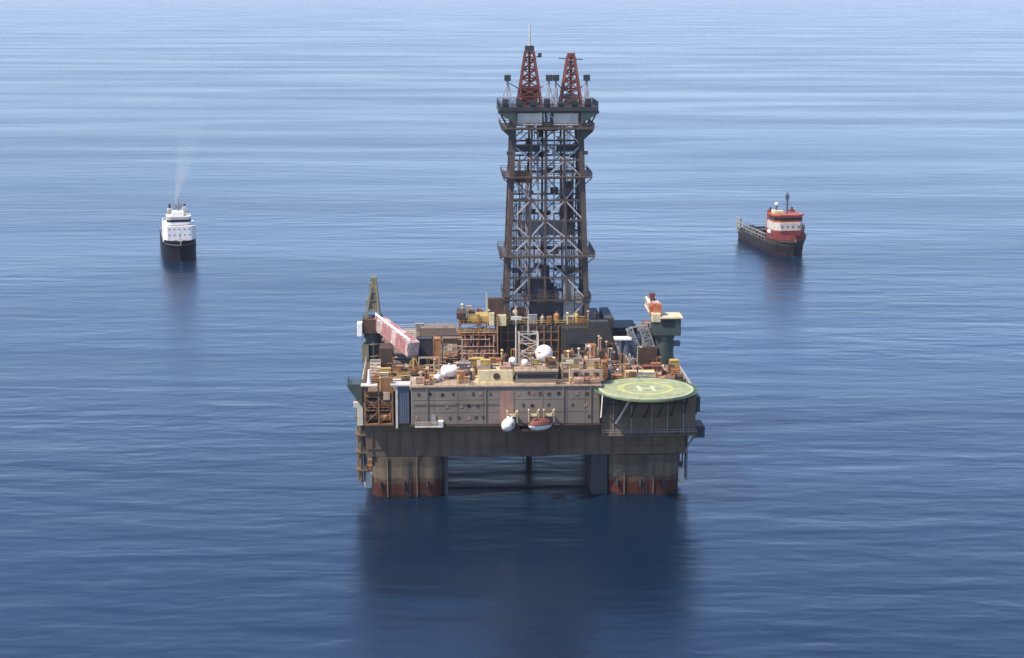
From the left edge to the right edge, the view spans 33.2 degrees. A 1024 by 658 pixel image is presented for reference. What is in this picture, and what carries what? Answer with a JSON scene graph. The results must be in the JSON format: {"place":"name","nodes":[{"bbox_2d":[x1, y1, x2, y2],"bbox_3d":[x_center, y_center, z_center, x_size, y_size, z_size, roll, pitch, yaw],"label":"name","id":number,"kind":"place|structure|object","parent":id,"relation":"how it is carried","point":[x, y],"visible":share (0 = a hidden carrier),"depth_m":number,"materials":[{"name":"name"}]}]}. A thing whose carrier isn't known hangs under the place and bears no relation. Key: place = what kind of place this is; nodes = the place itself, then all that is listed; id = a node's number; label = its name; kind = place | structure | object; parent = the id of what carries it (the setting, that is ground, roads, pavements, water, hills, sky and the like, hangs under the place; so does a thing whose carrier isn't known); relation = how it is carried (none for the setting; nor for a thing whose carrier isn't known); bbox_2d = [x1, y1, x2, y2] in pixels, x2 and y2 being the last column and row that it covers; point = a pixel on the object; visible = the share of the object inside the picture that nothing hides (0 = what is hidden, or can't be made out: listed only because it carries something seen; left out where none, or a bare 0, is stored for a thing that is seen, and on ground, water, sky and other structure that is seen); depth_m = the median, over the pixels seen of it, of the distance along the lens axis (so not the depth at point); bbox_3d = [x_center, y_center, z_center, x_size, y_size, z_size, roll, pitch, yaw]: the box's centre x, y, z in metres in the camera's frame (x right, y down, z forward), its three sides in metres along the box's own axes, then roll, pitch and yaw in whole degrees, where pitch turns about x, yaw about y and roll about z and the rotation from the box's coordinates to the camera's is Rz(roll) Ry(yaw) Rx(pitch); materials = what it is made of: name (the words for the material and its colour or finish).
{"place":"outdoors","nodes":[
{"label":"outdoors","id":0,"kind":"place"},
{"bbox_2d":[0,0,1023,657],"bbox_3d":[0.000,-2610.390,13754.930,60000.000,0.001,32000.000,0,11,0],"label":"sea","id":1,"kind":"structure","parent":0,"point":[178,458],"depth_m":596.91,"materials":[{"name":"blue liquid"}]},
{"bbox_2d":[160,198,195,260],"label":"supply ship","id":2,"kind":"object","parent":1,"relation":"on","point":[177,230],"visible":0.98,"depth_m":717.75,"materials":[{"name":"white paint"}]},
{"bbox_2d":[347,24,704,497],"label":"drilling rig","id":3,"kind":"object","parent":1,"relation":"in","point":[630,433],"visible":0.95,"depth_m":384.32,"materials":[{"name":"paint"}]},
{"bbox_2d":[400,376,411,380],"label":"pipe bundle","id":4,"kind":"object","parent":3,"relation":"on","point":[405,378],"visible":0.16,"depth_m":382.19,"materials":[{"name":"metal"}]},
{"bbox_2d":[417,336,432,368],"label":"shipping container","id":5,"kind":"object","parent":3,"relation":"on","point":[426,346],"visible":0.73,"depth_m":396.59,"materials":[{"name":"metal"}]},
{"bbox_2d":[411,371,438,376],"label":"shipping container","id":6,"kind":"object","parent":3,"relation":"on","point":[414,374],"visible":0.2,"depth_m":383.83,"materials":[{"name":"metal"}]},
{"bbox_2d":[433,336,440,370],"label":"shipping container","id":7,"kind":"object","parent":3,"relation":"on","point":[436,346],"visible":0.6,"depth_m":395.39,"materials":[{"name":"orange metal"}]},
{"bbox_2d":[434,372,442,381],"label":"storage tank","id":8,"kind":"object","parent":3,"relation":"on","point":[438,376],"visible":1,"depth_m":377.14,"materials":[{"name":"white metal"}]},
{"bbox_2d":[441,363,457,379],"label":"storage tank","id":9,"kind":"object","parent":3,"relation":"on","point":[448,370],"visible":0.97,"depth_m":379.37,"materials":[{"name":"white metal"}]},
{"bbox_2d":[456,361,470,369],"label":"shipping container","id":10,"kind":"object","parent":3,"relation":"on","point":[461,364],"visible":0.51,"depth_m":393.05,"materials":[{"name":"grey metal"}]},
{"bbox_2d":[468,357,483,367],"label":"shipping container","id":11,"kind":"object","parent":3,"relation":"on","point":[473,360],"visible":0.41,"depth_m":397.15,"materials":[{"name":"yellow metal"}]},
{"bbox_2d":[500,416,516,431],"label":"lifeboat","id":12,"kind":"object","parent":3,"relation":"hanging from","point":[508,424],"visible":1,"depth_m":371.86,"materials":[{"name":"white paint"}]},
{"bbox_2d":[528,418,552,430],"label":"lifeboat","id":13,"kind":"object","parent":3,"relation":"hanging from","point":[537,424],"visible":1,"depth_m":372.67,"materials":[{"name":"red paint"}]},
{"bbox_2d":[601,359,607,379],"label":"shipping container","id":14,"kind":"object","parent":3,"relation":"on","point":[606,367],"visible":0.3,"depth_m":387.65,"materials":[{"name":"orange metal"}]},
{"bbox_2d":[622,365,638,375],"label":"shipping container","id":15,"kind":"object","parent":3,"relation":"on","point":[631,366],"visible":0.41,"depth_m":392.45,"materials":[{"name":"metal"}]},
{"bbox_2d":[624,370,655,377],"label":"shipping container","id":16,"kind":"object","parent":3,"relation":"on","point":[651,373],"visible":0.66,"depth_m":387.55,"materials":[{"name":"beige metal"}]},
{"bbox_2d":[642,364,662,373],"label":"shipping container","id":17,"kind":"object","parent":3,"relation":"on","point":[651,367],"visible":0.65,"depth_m":392.48,"materials":[{"name":"metal"}]},
{"bbox_2d":[669,359,678,370],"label":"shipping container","id":18,"kind":"object","parent":3,"relation":"on","point":[675,362],"visible":0.68,"depth_m":397.26,"materials":[{"name":"yellow metal"}]},
{"bbox_2d":[736,192,805,255],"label":"supply ship","id":19,"kind":"object","parent":1,"relation":"on","point":[785,234],"visible":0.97,"depth_m":731.25,"materials":[{"name":"red paint"}]},
{"bbox_2d":[744,223,754,232],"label":"shipping container","id":20,"kind":"object","parent":19,"relation":"on","point":[750,225],"visible":0.69,"depth_m":773.23,"materials":[{"name":"metal"}]},
{"bbox_2d":[758,228,765,238],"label":"shipping container","id":21,"kind":"object","parent":19,"relation":"on","point":[762,229],"visible":0.53,"depth_m":751.91,"materials":[{"name":"metal"}]}
]}

